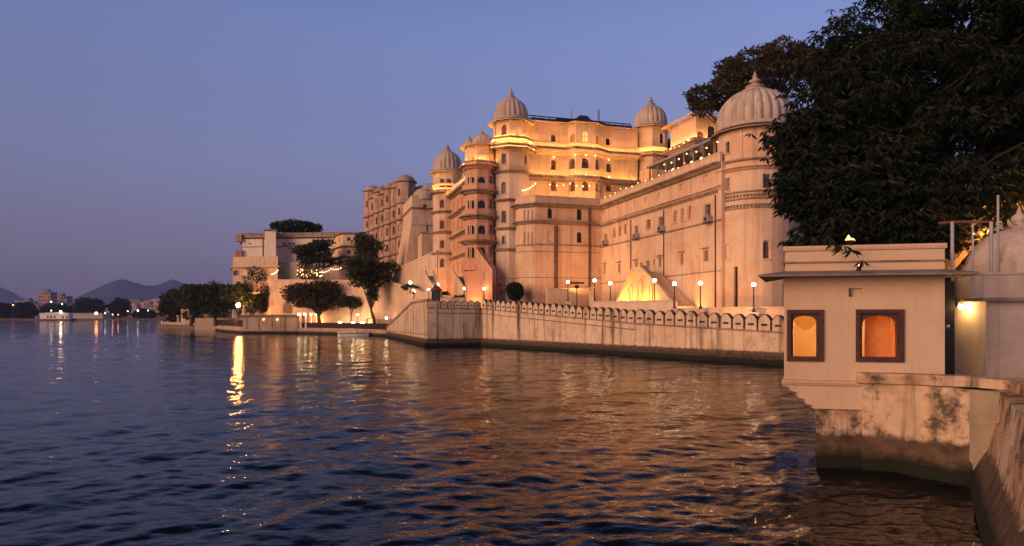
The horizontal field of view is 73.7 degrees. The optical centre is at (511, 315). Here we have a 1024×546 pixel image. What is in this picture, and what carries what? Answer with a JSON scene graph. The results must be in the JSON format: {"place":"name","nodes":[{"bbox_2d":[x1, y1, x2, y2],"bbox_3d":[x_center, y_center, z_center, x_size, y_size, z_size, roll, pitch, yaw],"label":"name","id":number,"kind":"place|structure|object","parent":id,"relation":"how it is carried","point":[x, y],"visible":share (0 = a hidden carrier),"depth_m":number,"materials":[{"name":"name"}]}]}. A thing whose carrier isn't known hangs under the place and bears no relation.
{"place":"outdoors","nodes":[
{"label":"outdoors","id":0,"kind":"place"},
{"bbox_2d":[0,279,231,312],"bbox_3d":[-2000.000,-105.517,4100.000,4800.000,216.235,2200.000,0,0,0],"label":"hills","id":1,"kind":"structure","parent":0,"point":[107,293],"depth_m":3808.09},
{"bbox_2d":[0,313,231,319],"bbox_3d":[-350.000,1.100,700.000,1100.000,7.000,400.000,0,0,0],"label":"shore","id":2,"kind":"structure","parent":0,"point":[158,317],"depth_m":516.17,"materials":[{"name":"stone"}]},
{"bbox_2d":[0,302,14,317],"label":"tree","id":3,"kind":"object","parent":2,"relation":"on","point":[6,309],"visible":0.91,"depth_m":526.70,"materials":[{"name":"green plant"}]},
{"bbox_2d":[11,301,38,318],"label":"tree","id":4,"kind":"object","parent":2,"relation":"on","point":[24,310],"visible":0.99,"depth_m":516.20,"materials":[{"name":"green plant"}]},
{"bbox_2d":[37,289,57,306],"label":"building","id":5,"kind":"structure","parent":2,"relation":"on","point":[46,296],"depth_m":640.03,"materials":[{"name":"concrete"}]},
{"bbox_2d":[39,303,72,312],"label":"tree","id":6,"kind":"object","parent":2,"relation":"on","point":[49,307],"visible":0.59,"depth_m":525.55,"materials":[{"name":"green plant"}]},
{"bbox_2d":[57,294,72,303],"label":"building","id":7,"kind":"structure","parent":2,"relation":"on","point":[62,298],"depth_m":660.50,"materials":[{"name":"brown"}]},
{"bbox_2d":[66,296,109,312],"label":"tree","id":8,"kind":"object","parent":2,"relation":"on","point":[87,305],"visible":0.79,"depth_m":529.58,"materials":[{"name":"green plant"}]},
{"bbox_2d":[73,313,116,317],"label":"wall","id":9,"kind":"structure","parent":2,"relation":"on","point":[91,315],"depth_m":520.00,"materials":[{"name":"paint"}]},
{"bbox_2d":[107,297,131,317],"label":"tree","id":10,"kind":"object","parent":2,"relation":"on","point":[121,307],"visible":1,"depth_m":536.19,"materials":[{"name":"green plant"}]},
{"bbox_2d":[130,308,158,317],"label":"tree","id":11,"kind":"object","parent":2,"relation":"on","point":[143,313],"visible":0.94,"depth_m":521.15,"materials":[{"name":"green plant"}]},
{"bbox_2d":[141,305,158,312],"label":"building","id":12,"kind":"structure","parent":2,"relation":"on","point":[152,307],"depth_m":630.00,"materials":[{"name":"brick"}]},
{"bbox_2d":[157,324,194,328],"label":"garden point","id":13,"kind":"structure","parent":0,"point":[176,326],"depth_m":186.27,"materials":[{"name":"stone"}]},
{"bbox_2d":[157,291,182,316],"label":"garden tree","id":14,"kind":"object","parent":13,"relation":"on","point":[165,306],"visible":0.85,"depth_m":202.51,"materials":[{"name":"green plant"}]},
{"bbox_2d":[166,310,205,322],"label":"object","id":15,"kind":"object","parent":13,"relation":"on","point":[170,319],"visible":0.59,"depth_m":194.24,"materials":[{"name":"green plant"}]},
{"bbox_2d":[166,283,207,324],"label":"garden tree","id":16,"kind":"object","parent":13,"relation":"on","point":[177,297],"visible":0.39,"depth_m":177.51,"materials":[{"name":"green plant"}]},
{"bbox_2d":[162,309,218,324],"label":"stepped jetty","id":17,"kind":"object","parent":13,"relation":"on","point":[182,322],"visible":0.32,"depth_m":195.86,"materials":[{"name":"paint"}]},
{"bbox_2d":[195,318,392,330],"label":"palace terrace","id":18,"kind":"structure","parent":0,"point":[203,323],"depth_m":161.57,"materials":[{"name":"stone"}]},
{"bbox_2d":[179,279,241,325],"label":"garden tree","id":19,"kind":"object","parent":18,"relation":"on","point":[206,297],"visible":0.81,"depth_m":150.31,"materials":[{"name":"green plant"}]},
{"bbox_2d":[215,319,242,333],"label":"boat landing","id":20,"kind":"object","parent":18,"relation":"on","point":[230,326],"visible":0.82,"depth_m":142.83,"materials":[{"name":"paint"}]},
{"bbox_2d":[217,264,269,314],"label":"garden tree","id":21,"kind":"object","parent":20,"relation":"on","point":[255,301],"visible":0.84,"depth_m":139.46,"materials":[{"name":"green plant"}]},
{"bbox_2d":[240,315,303,333],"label":"quay wall","id":22,"kind":"structure","parent":18,"relation":"on","point":[270,324],"depth_m":133.40,"materials":[{"name":"paint"}]},
{"bbox_2d":[232,279,452,322],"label":"retaining wall","id":23,"kind":"structure","parent":18,"relation":"on","point":[393,302],"depth_m":128.72,"materials":[{"name":"stone"}]},
{"bbox_2d":[283,302,291,312],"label":"doorway","id":24,"kind":"structure","parent":23,"relation":"in","point":[287,307],"depth_m":137.32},
{"bbox_2d":[400,283,463,297],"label":"hedge","id":25,"kind":"object","parent":23,"relation":"on","point":[416,286],"visible":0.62,"depth_m":109.89,"materials":[{"name":"green plant"}]},
{"bbox_2d":[297,322,387,336],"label":"garden quay","id":26,"kind":"structure","parent":18,"relation":"on","point":[379,329],"depth_m":126.49,"materials":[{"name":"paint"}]},
{"bbox_2d":[297,313,315,327],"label":"quay canopy","id":27,"kind":"object","parent":26,"relation":"on","point":[305,314],"visible":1,"depth_m":132.16,"materials":[{"name":"white"}]},
{"bbox_2d":[279,277,347,325],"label":"garden tree","id":28,"kind":"object","parent":26,"relation":"on","point":[311,295],"visible":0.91,"depth_m":128.93,"materials":[{"name":"green plant"}]},
{"bbox_2d":[337,295,361,322],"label":"garden tree","id":29,"kind":"object","parent":26,"relation":"on","point":[352,302],"visible":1,"depth_m":125.22,"materials":[{"name":"green plant"}]},
{"bbox_2d":[342,231,399,328],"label":"garden tree","id":30,"kind":"object","parent":26,"relation":"on","point":[365,266],"visible":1,"depth_m":117.99,"materials":[{"name":"green plant"}]},
{"bbox_2d":[362,172,418,281],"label":"old palace","id":31,"kind":"structure","parent":18,"relation":"on","point":[383,214],"depth_m":136.96,"materials":[{"name":"stone"}]},
{"bbox_2d":[385,299,436,346],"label":"bastion wall","id":32,"kind":"structure","parent":18,"relation":"on","point":[414,322],"depth_m":84.90,"materials":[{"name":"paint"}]},
{"bbox_2d":[397,183,432,283],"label":"fort block","id":33,"kind":"structure","parent":18,"relation":"on","point":[416,242],"depth_m":119.46,"materials":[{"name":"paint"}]},
{"bbox_2d":[394,250,437,290],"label":"ramp wall","id":34,"kind":"structure","parent":18,"relation":"on","point":[414,271],"depth_m":112.94,"materials":[{"name":"paint"}]},
{"bbox_2d":[425,270,441,297],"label":"buttress","id":35,"kind":"structure","parent":18,"relation":"on","point":[431,281],"depth_m":100.65,"materials":[{"name":"grey stone"}]},
{"bbox_2d":[430,283,441,300],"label":"sentry booth","id":36,"kind":"object","parent":18,"relation":"on","point":[436,289],"visible":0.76,"depth_m":91.48,"materials":[{"name":"green wood"}]},
{"bbox_2d":[409,298,463,301],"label":"terrace wall","id":37,"kind":"structure","parent":18,"relation":"on","point":[450,299],"depth_m":94.67,"materials":[{"name":"stone"}]},
{"bbox_2d":[429,142,464,295],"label":"round tower","id":38,"kind":"structure","parent":18,"relation":"on","point":[446,173],"depth_m":106.90,"materials":[{"name":"brown"}]},
{"bbox_2d":[453,271,464,296],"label":"buttress","id":39,"kind":"structure","parent":18,"relation":"on","point":[458,286],"depth_m":97.60,"materials":[{"name":"grey stone"}]},
{"bbox_2d":[446,176,494,295],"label":"wall","id":40,"kind":"structure","parent":18,"relation":"on","point":[457,259],"depth_m":102.34,"materials":[{"name":"brown"}]},
{"bbox_2d":[458,129,497,303],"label":"bay tower","id":41,"kind":"structure","parent":18,"relation":"on","point":[478,191],"depth_m":83.57,"materials":[{"name":"brown"}]},
{"bbox_2d":[477,198,485,208],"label":"window","id":42,"kind":"structure","parent":41,"relation":"in","point":[481,203],"depth_m":83.62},
{"bbox_2d":[477,224,486,233],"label":"window","id":43,"kind":"structure","parent":41,"relation":"in","point":[481,229],"depth_m":83.62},
{"bbox_2d":[482,272,484,299],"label":"porch block","id":44,"kind":"structure","parent":18,"relation":"on","point":[483,282],"depth_m":82.17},
{"bbox_2d":[476,247,495,306],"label":"buttress","id":45,"kind":"structure","parent":18,"relation":"on","point":[485,265],"depth_m":82.20,"materials":[{"name":"grey stone"}]},
{"bbox_2d":[487,88,536,300],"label":"octagonal tower","id":46,"kind":"structure","parent":18,"relation":"on","point":[509,126],"depth_m":83.90,"materials":[{"name":"beige stone"}]},
{"bbox_2d":[500,209,506,223],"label":"window","id":47,"kind":"structure","parent":46,"relation":"in","point":[503,214],"depth_m":84.02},
{"bbox_2d":[500,180,506,194],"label":"window","id":48,"kind":"structure","parent":46,"relation":"in","point":[503,185],"depth_m":84.04,"materials":[{"name":"beige glass"}]},
{"bbox_2d":[500,152,506,164],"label":"window","id":49,"kind":"structure","parent":46,"relation":"in","point":[503,157],"depth_m":84.02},
{"bbox_2d":[500,122,507,135],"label":"window","id":50,"kind":"structure","parent":46,"relation":"in","point":[503,126],"depth_m":84.09,"materials":[{"name":"stone"}]},
{"bbox_2d":[505,282,524,300],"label":"topiary bush","id":51,"kind":"object","parent":18,"relation":"on","point":[514,291],"visible":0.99,"depth_m":79.89,"materials":[{"name":"green plant"}]},
{"bbox_2d":[510,195,600,313],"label":"palace block","id":52,"kind":"structure","parent":18,"relation":"on","point":[558,241],"depth_m":82.19,"materials":[{"name":"stone"}]},
{"bbox_2d":[547,208,553,218],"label":"window","id":53,"kind":"structure","parent":52,"relation":"in","point":[550,211],"depth_m":81.96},
{"bbox_2d":[547,231,553,242],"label":"window","id":54,"kind":"structure","parent":52,"relation":"in","point":[549,233],"depth_m":81.94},
{"bbox_2d":[566,279,587,285],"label":"window","id":55,"kind":"structure","parent":52,"relation":"in","point":[572,282],"depth_m":82.92,"materials":[{"name":"stone"}]},
{"bbox_2d":[576,209,582,220],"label":"window","id":56,"kind":"structure","parent":52,"relation":"in","point":[579,212],"depth_m":83.17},
{"bbox_2d":[576,230,582,243],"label":"window","id":57,"kind":"structure","parent":52,"relation":"in","point":[579,235],"depth_m":83.17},
{"bbox_2d":[524,109,640,197],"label":"palace","id":58,"kind":"structure","parent":52,"relation":"on","point":[601,157],"depth_m":87.56,"materials":[{"name":"beige stone"}]},
{"bbox_2d":[549,181,557,191],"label":"window","id":59,"kind":"structure","parent":58,"relation":"in","point":[552,188],"depth_m":87.41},
{"bbox_2d":[550,158,556,170],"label":"window","id":60,"kind":"structure","parent":58,"relation":"in","point":[552,160],"depth_m":87.50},
{"bbox_2d":[567,156,575,170],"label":"window","id":61,"kind":"structure","parent":58,"relation":"in","point":[572,161],"depth_m":87.56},
{"bbox_2d":[568,181,575,192],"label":"window","id":62,"kind":"structure","parent":58,"relation":"in","point":[571,187],"depth_m":87.69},
{"bbox_2d":[569,131,575,142],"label":"window","id":63,"kind":"structure","parent":58,"relation":"in","point":[572,136],"depth_m":87.56,"materials":[{"name":"brown"}]},
{"bbox_2d":[581,181,590,191],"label":"window","id":64,"kind":"structure","parent":58,"relation":"in","point":[586,188],"depth_m":87.59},
{"bbox_2d":[581,156,590,169],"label":"window","id":65,"kind":"structure","parent":58,"relation":"in","point":[585,160],"depth_m":87.52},
{"bbox_2d":[582,129,589,142],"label":"window","id":66,"kind":"structure","parent":58,"relation":"in","point":[585,134],"depth_m":87.48,"materials":[{"name":"yellow"}]},
{"bbox_2d":[605,161,612,173],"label":"window","id":67,"kind":"structure","parent":58,"relation":"in","point":[608,166],"depth_m":89.60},
{"bbox_2d":[631,95,670,181],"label":"octagonal tower","id":68,"kind":"structure","parent":58,"relation":"attached to","point":[650,120],"depth_m":90.61,"materials":[{"name":"brown"}]},
{"bbox_2d":[659,132,664,144],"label":"window","id":69,"kind":"structure","parent":68,"relation":"in","point":[661,134],"depth_m":90.76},
{"bbox_2d":[546,287,594,307],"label":"terrace wall","id":70,"kind":"structure","parent":18,"relation":"on","point":[558,296],"depth_m":77.93,"materials":[{"name":"stone"}]},
{"bbox_2d":[427,299,783,365],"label":"lake wall","id":71,"kind":"structure","parent":18,"relation":"on","point":[725,337],"depth_m":62.85,"materials":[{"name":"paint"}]},
{"bbox_2d":[592,300,675,316],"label":"terrace wall","id":72,"kind":"structure","parent":18,"relation":"on","point":[665,306],"depth_m":65.50,"materials":[{"name":"stone"}]},
{"bbox_2d":[616,265,694,307],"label":"double staircase","id":73,"kind":"structure","parent":18,"relation":"on","point":[638,284],"depth_m":67.83,"materials":[{"name":"stone"}]},
{"bbox_2d":[597,151,728,307],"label":"palace wing","id":74,"kind":"structure","parent":18,"relation":"on","point":[686,251],"depth_m":66.72,"materials":[{"name":"stone"}]},
{"bbox_2d":[645,217,650,230],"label":"window","id":75,"kind":"structure","parent":74,"relation":"in","point":[647,221],"depth_m":72.49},
{"bbox_2d":[646,131,725,178],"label":"rooftop veranda","id":76,"kind":"object","parent":74,"relation":"on","point":[691,156],"visible":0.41,"depth_m":67.70,"materials":[{"name":"stone"}]},
{"bbox_2d":[686,204,691,220],"bbox_3d":[16.826,-9.694,64.229,0.625,1.475,0.877,0,0,0],"label":"window","id":77,"kind":"structure","parent":74,"relation":"in","point":[689,208],"depth_m":64.53,"materials":[{"name":"brown"}]},
{"bbox_2d":[661,112,717,170],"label":"roof pavilion","id":78,"kind":"structure","parent":74,"relation":"on","point":[696,129],"depth_m":78.54,"materials":[{"name":"brown"}]},
{"bbox_2d":[696,128,705,137],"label":"window","id":79,"kind":"structure","parent":78,"relation":"in","point":[702,132],"depth_m":77.81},
{"bbox_2d":[706,123,714,137],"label":"window","id":80,"kind":"structure","parent":78,"relation":"in","point":[710,127],"depth_m":78.28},
{"bbox_2d":[698,247,709,262],"bbox_3d":[17.550,-5.454,61.658,0.928,1.368,1.260,0,0,-17],"label":"window","id":81,"kind":"structure","parent":74,"relation":"in","point":[705,252],"depth_m":61.93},
{"bbox_2d":[702,201,710,218],"bbox_3d":[17.664,-9.456,61.432,0.749,1.419,1.289,0,0,0],"label":"window","id":82,"kind":"structure","parent":74,"relation":"in","point":[706,206],"depth_m":61.93,"materials":[{"name":"beige glass"}]},
{"bbox_2d":[702,215,712,223],"bbox_3d":[17.418,-8.547,60.898,0.560,0.640,0.960,0,0,-17],"label":"air conditioner","id":83,"kind":"object","parent":74,"relation":"attached to","point":[707,219],"visible":1,"depth_m":60.54,"materials":[{"name":"metal"}]},
{"bbox_2d":[678,307,783,318],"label":"terrace wall","id":84,"kind":"structure","parent":18,"relation":"on","point":[772,312],"depth_m":55.69,"materials":[{"name":"stone"}]},
{"bbox_2d":[710,72,794,306],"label":"round tower","id":85,"kind":"structure","parent":18,"relation":"on","point":[755,234],"depth_m":57.78,"materials":[{"name":"beige stone"}]},
{"bbox_2d":[724,140,729,154],"bbox_3d":[18.773,-14.561,59.234,0.636,1.199,0.699,0,0,0],"label":"window","id":86,"kind":"structure","parent":85,"relation":"in","point":[728,141],"depth_m":59.42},
{"bbox_2d":[734,266,737,306],"bbox_3d":[19.370,-2.425,58.623,0.491,3.564,0.420,0,0,-43],"label":"drainpipe","id":87,"kind":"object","parent":85,"relation":"in","point":[735,267],"depth_m":58.66,"materials":[{"name":"metal"}]},
{"bbox_2d":[762,239,771,259],"bbox_3d":[21.386,-5.531,57.472,0.801,1.739,0.439,0,0,0],"label":"window","id":88,"kind":"structure","parent":85,"relation":"in","point":[766,243],"depth_m":57.58,"materials":[{"name":"beige glass"}]},
{"bbox_2d":[762,172,772,188],"bbox_3d":[21.454,-11.307,57.518,0.921,1.453,0.443,0,0,0],"label":"window","id":89,"kind":"structure","parent":85,"relation":"in","point":[765,175],"depth_m":57.62,"materials":[{"name":"beige glass"}]},
{"bbox_2d":[748,283,758,315],"bbox_3d":[19.222,-1.004,54.300,0.640,3.208,0.640,0,0,0],"label":"lamp post","id":90,"kind":"object","parent":18,"relation":"on","point":[753,309],"visible":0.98,"depth_m":54.24,"materials":[{"name":"metal"}]},
{"bbox_2d":[0,320,982,545],"bbox_3d":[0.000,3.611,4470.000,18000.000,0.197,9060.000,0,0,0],"label":"lake water","id":91,"kind":"structure","parent":0,"point":[131,433],"depth_m":18.03,"materials":[{"name":"blue liquid"}]},
{"bbox_2d":[39,311,75,320],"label":"passenger boat","id":92,"kind":"object","parent":91,"relation":"on","point":[57,316],"visible":0.99,"depth_m":449.80,"materials":[{"name":"white paint"}]},
{"bbox_2d":[338,328,368,335],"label":"moored boat","id":93,"kind":"object","parent":91,"relation":"on","point":[351,332],"visible":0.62,"depth_m":117.41,"materials":[{"name":"white wood"}]},
{"bbox_2d":[0,0,1004,300],"label":"sky","id":94,"kind":"structure","parent":0,"point":[138,138],"materials":[{"name":"blue"}]},
{"bbox_2d":[682,34,821,123],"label":"hill tree","id":95,"kind":"object","parent":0,"point":[774,62],"visible":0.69,"depth_m":75.39,"materials":[{"name":"green plant"}]},
{"bbox_2d":[928,374,1023,469],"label":"quay ground","id":96,"kind":"structure","parent":0,"point":[984,403],"depth_m":14.35,"materials":[{"name":"stone"}]},
{"bbox_2d":[758,243,978,467],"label":"lakeside pavilion","id":97,"kind":"structure","parent":96,"relation":"on","point":[838,298],"depth_m":16.07,"materials":[{"name":"paint"}]},
{"bbox_2d":[795,316,815,329],"bbox_3d":[7.391,-0.070,17.203,0.500,0.860,0.050,0,0,14],"label":"curtain","id":98,"kind":"object","parent":97,"relation":"hanging from","point":[805,322],"visible":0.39,"depth_m":17.19,"materials":[{"name":"fabric"}]},
{"bbox_2d":[787,310,823,361],"bbox_3d":[6.999,0.481,16.320,0.811,1.228,0.150,0,0,14],"label":"window frame","id":99,"kind":"structure","parent":97,"relation":"in","point":[818,315],"depth_m":16.26,"materials":[{"name":"brown wood"}]},
{"bbox_2d":[864,316,890,356],"bbox_3d":[8.787,0.320,16.400,0.580,2.240,0.078,0,0,17],"label":"curtain","id":100,"kind":"object","parent":97,"relation":"hanging from","point":[877,342],"visible":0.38,"depth_m":16.39,"materials":[{"name":"orange fabric"}]},
{"bbox_2d":[856,309,903,361],"bbox_3d":[8.574,0.473,15.942,1.019,1.226,0.150,0,0,14],"label":"window frame","id":101,"kind":"structure","parent":97,"relation":"in","point":[897,315],"depth_m":15.88,"materials":[{"name":"brown wood"}]},
{"bbox_2d":[892,319,895,356],"bbox_3d":[9.113,0.320,16.260,0.120,2.240,0.100,0,0,14],"label":"curtain","id":102,"kind":"object","parent":97,"relation":"hanging from","point":[893,339],"visible":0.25,"depth_m":16.26,"materials":[{"name":"orange fabric"}]},
{"bbox_2d":[744,0,1023,270],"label":"great tree","id":103,"kind":"object","parent":96,"relation":"on","point":[867,147],"visible":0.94,"depth_m":20.85,"materials":[{"name":"green plant"}]},
{"bbox_2d":[856,372,1023,545],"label":"quay wall","id":104,"kind":"structure","parent":96,"relation":"on","point":[914,424],"depth_m":14.84,"materials":[{"name":"paint"}]},
{"bbox_2d":[945,277,954,374],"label":"iron gate","id":105,"kind":"structure","parent":96,"relation":"on","point":[949,327],"depth_m":17.90,"materials":[{"name":"metal"}]},
{"bbox_2d":[945,207,1023,377],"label":"white house","id":106,"kind":"structure","parent":96,"relation":"on","point":[989,329],"depth_m":17.40,"materials":[{"name":"paint"}]},
{"bbox_2d":[939,221,993,280],"bbox_3d":[11.802,-1.448,17.781,1.203,2.096,0.491,0,0,36],"label":"roof frame","id":107,"kind":"object","parent":106,"relation":"on","point":[952,245],"visible":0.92,"depth_m":17.63,"materials":[{"name":"metal"}]},
{"bbox_2d":[997,195,999,271],"bbox_3d":[13.172,-1.928,18.500,0.065,2.656,0.065,0,0,-22],"label":"flagpole","id":108,"kind":"object","parent":106,"relation":"attached to","point":[998,254],"visible":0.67,"depth_m":18.48,"materials":[{"name":"metal"}]},
{"bbox_2d":[955,140,1023,269],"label":"courtyard tree","id":109,"kind":"object","parent":96,"relation":"on","point":[961,264],"depth_m":26.36,"materials":[{"name":"green plant"}]},
{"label":"palace hill","id":110,"kind":"structure","parent":0,"visible":0},
{"bbox_2d":[230,256,279,293],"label":"pavilion","id":111,"kind":"structure","parent":110,"relation":"on","point":[269,265],"depth_m":139.99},
{"bbox_2d":[279,262,300,279],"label":"plain annexe","id":112,"kind":"structure","parent":110,"relation":"on","point":[287,270],"depth_m":141.26,"materials":[{"name":"paint"}]},
{"bbox_2d":[269,218,323,232],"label":"garden tree","id":113,"kind":"object","parent":110,"relation":"on","point":[289,226],"visible":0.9,"depth_m":170.14,"materials":[{"name":"green plant"}]},
{"bbox_2d":[235,229,363,279],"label":"hill palace","id":114,"kind":"structure","parent":110,"relation":"on","point":[269,242],"depth_m":150.99,"materials":[{"name":"stone"}]},
{"bbox_2d":[296,265,321,279],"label":"fairy light bush","id":115,"kind":"object","parent":110,"relation":"on","point":[304,273],"visible":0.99,"depth_m":136.34,"materials":[{"name":"green plant"}]},
{"bbox_2d":[288,237,342,279],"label":"garden tree","id":116,"kind":"object","parent":110,"relation":"on","point":[313,252],"visible":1,"depth_m":137.23,"materials":[{"name":"green plant"}]},
{"bbox_2d":[332,232,357,279],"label":"tower house","id":117,"kind":"structure","parent":110,"relation":"on","point":[343,249],"depth_m":141.53,"materials":[{"name":"paint"}]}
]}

